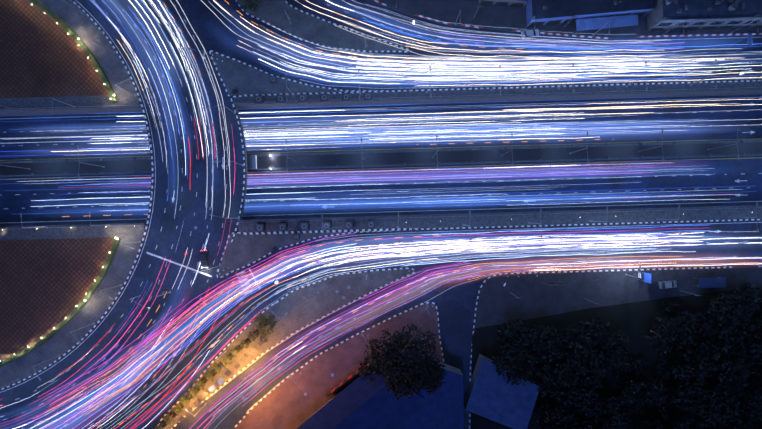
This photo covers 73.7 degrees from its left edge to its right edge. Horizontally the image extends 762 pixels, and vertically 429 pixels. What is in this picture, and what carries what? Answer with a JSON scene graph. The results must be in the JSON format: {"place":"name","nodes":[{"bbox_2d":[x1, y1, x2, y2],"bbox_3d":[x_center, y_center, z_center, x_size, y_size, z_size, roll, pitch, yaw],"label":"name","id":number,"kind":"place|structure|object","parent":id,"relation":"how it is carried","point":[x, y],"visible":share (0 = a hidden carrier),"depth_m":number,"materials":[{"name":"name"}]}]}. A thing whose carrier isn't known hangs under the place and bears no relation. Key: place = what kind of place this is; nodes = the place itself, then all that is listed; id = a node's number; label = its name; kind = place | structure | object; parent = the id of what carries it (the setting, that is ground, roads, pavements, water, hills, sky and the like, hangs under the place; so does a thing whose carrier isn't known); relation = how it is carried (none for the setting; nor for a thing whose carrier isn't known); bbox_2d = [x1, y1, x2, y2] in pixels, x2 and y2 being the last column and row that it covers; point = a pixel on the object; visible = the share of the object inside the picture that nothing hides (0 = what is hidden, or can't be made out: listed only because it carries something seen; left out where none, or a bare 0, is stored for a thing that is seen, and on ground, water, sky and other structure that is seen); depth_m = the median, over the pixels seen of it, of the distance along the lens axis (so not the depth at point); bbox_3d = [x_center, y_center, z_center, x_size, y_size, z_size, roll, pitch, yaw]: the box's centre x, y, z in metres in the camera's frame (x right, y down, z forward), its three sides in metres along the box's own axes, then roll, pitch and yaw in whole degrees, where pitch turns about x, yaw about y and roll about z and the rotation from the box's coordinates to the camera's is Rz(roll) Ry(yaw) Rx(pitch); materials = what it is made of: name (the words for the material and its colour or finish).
{"place":"outdoors","nodes":[
{"label":"outdoors","id":0,"kind":"place"},
{"bbox_2d":[135,82,246,252],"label":"bridge deck","id":1,"kind":"structure","parent":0,"point":[168,235],"depth_m":129.33,"materials":[{"name":"asphalt"}]},
{"bbox_2d":[232,76,374,251],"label":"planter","id":2,"kind":"object","parent":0,"point":[281,99],"visible":1,"depth_m":127.64,"materials":[{"name":"grey concrete"}]},
{"bbox_2d":[0,0,761,428],"bbox_3d":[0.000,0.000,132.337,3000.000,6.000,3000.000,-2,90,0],"label":"road","id":3,"kind":"structure","parent":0,"point":[212,26],"depth_m":129.34,"materials":[{"name":"grey asphalt"}]},
{"bbox_2d":[200,250,208,267],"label":"stopped car","id":4,"kind":"object","parent":3,"relation":"on","point":[204,254],"visible":1,"depth_m":128.38,"materials":[{"name":"paint"}]},
{"bbox_2d":[0,0,761,428],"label":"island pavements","id":5,"kind":"structure","parent":3,"relation":"on","point":[46,284],"depth_m":129.19,"materials":[{"name":"concrete"}]},
{"bbox_2d":[0,0,120,366],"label":"island hedge","id":6,"kind":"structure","parent":5,"relation":"on","point":[107,264],"depth_m":128.50,"materials":[{"name":"green plant"}]},
{"bbox_2d":[0,1,138,384],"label":"pavement joints","id":7,"kind":"object","parent":5,"relation":"on","point":[122,238],"visible":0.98,"depth_m":129.18,"materials":[{"name":"concrete"}]},
{"bbox_2d":[160,323,266,426],"bbox_3d":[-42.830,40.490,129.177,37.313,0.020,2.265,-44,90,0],"label":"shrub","id":8,"kind":"object","parent":5,"relation":"on","point":[202,379],"visible":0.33,"depth_m":129.17,"materials":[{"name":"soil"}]},
{"bbox_2d":[327,365,365,396],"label":"awning","id":9,"kind":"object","parent":5,"relation":"on","point":[342,383],"visible":0.65,"depth_m":127.46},
{"bbox_2d":[0,4,752,360],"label":"globe lamps","id":10,"kind":"object","parent":5,"relation":"on","point":[106,226],"visible":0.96,"depth_m":128.33,"materials":[{"name":"glass"}]},
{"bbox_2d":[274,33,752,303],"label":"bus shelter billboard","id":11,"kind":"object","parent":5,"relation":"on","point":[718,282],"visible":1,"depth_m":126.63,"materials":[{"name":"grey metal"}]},
{"bbox_2d":[296,0,761,428],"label":"buildings","id":12,"kind":"structure","parent":5,"relation":"on","point":[361,403],"depth_m":123.69,"materials":[{"name":"paint"}]},
{"bbox_2d":[521,29,538,38],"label":"parked car","id":13,"kind":"object","parent":5,"relation":"on","point":[529,33],"visible":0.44,"depth_m":128.19,"materials":[{"name":"silver paint"}]},
{"bbox_2d":[373,0,761,38],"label":"red white road barriers","id":14,"kind":"object","parent":5,"relation":"on","point":[590,36],"visible":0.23,"depth_m":128.77,"materials":[{"name":"plastic"}]},
{"bbox_2d":[659,280,676,288],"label":"parked car","id":15,"kind":"object","parent":5,"relation":"on","point":[667,284],"visible":1,"depth_m":128.28,"materials":[{"name":"silver paint"}]},
{"bbox_2d":[670,28,688,34],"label":"parked car","id":16,"kind":"object","parent":5,"relation":"on","point":[676,31],"visible":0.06,"depth_m":128.33,"materials":[{"name":"paint"}]},
{"bbox_2d":[0,81,761,238],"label":"strip","id":17,"kind":"object","parent":3,"relation":"on","point":[472,219],"visible":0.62,"depth_m":129.20,"materials":[{"name":"grey concrete"}]},
{"bbox_2d":[0,87,761,229],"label":"trench railings","id":18,"kind":"object","parent":17,"relation":"on","point":[406,97],"visible":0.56,"depth_m":128.05,"materials":[{"name":"grey metal"}]},
{"bbox_2d":[0,0,761,428],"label":"kerbstones","id":19,"kind":"object","parent":3,"relation":"on","point":[352,230],"visible":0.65,"depth_m":129.15,"materials":[{"name":"grey concrete"}]},
{"bbox_2d":[0,0,761,428],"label":"street markings","id":20,"kind":"object","parent":3,"relation":"on","point":[348,236],"visible":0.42,"depth_m":129.33,"materials":[{"name":"white paint"}]},
{"bbox_2d":[108,0,759,422],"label":"street clutter","id":21,"kind":"object","parent":3,"relation":"on","point":[254,350],"visible":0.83,"depth_m":128.38,"materials":[{"name":"metal"}]},
{"bbox_2d":[0,95,761,226],"bbox_3d":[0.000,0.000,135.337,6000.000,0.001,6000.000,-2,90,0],"label":"highway","id":22,"kind":"structure","parent":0,"point":[748,169],"depth_m":135.34,"materials":[{"name":"grey asphalt"}]},
{"bbox_2d":[247,155,256,168],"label":"median cabinet","id":23,"kind":"object","parent":22,"relation":"on","point":[251,161],"visible":0.79,"depth_m":132.18,"materials":[{"name":"grey metal"}]},
{"bbox_2d":[0,140,761,176],"bbox_3d":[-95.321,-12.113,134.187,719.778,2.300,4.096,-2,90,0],"label":"highway median","id":24,"kind":"object","parent":22,"relation":"on","point":[65,167],"visible":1,"depth_m":133.98,"materials":[{"name":"concrete"}]},
{"bbox_2d":[0,0,761,428],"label":"street lamps","id":25,"kind":"object","parent":24,"relation":"on","point":[362,168],"visible":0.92,"depth_m":122.55,"materials":[{"name":"grey metal"}]},
{"bbox_2d":[0,97,761,222],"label":"highway markings","id":26,"kind":"object","parent":22,"relation":"on","point":[410,167],"visible":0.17,"depth_m":135.33,"materials":[{"name":"white paint"}]},
{"bbox_2d":[322,103,754,208],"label":"highway arrows","id":27,"kind":"object","parent":22,"relation":"on","point":[738,180],"visible":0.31,"depth_m":135.33,"materials":[{"name":"white paint"}]},
{"bbox_2d":[0,0,761,428],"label":"light trails","id":28,"kind":"object","parent":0,"point":[458,66],"visible":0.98,"depth_m":128.29,"materials":[{"name":"white"}]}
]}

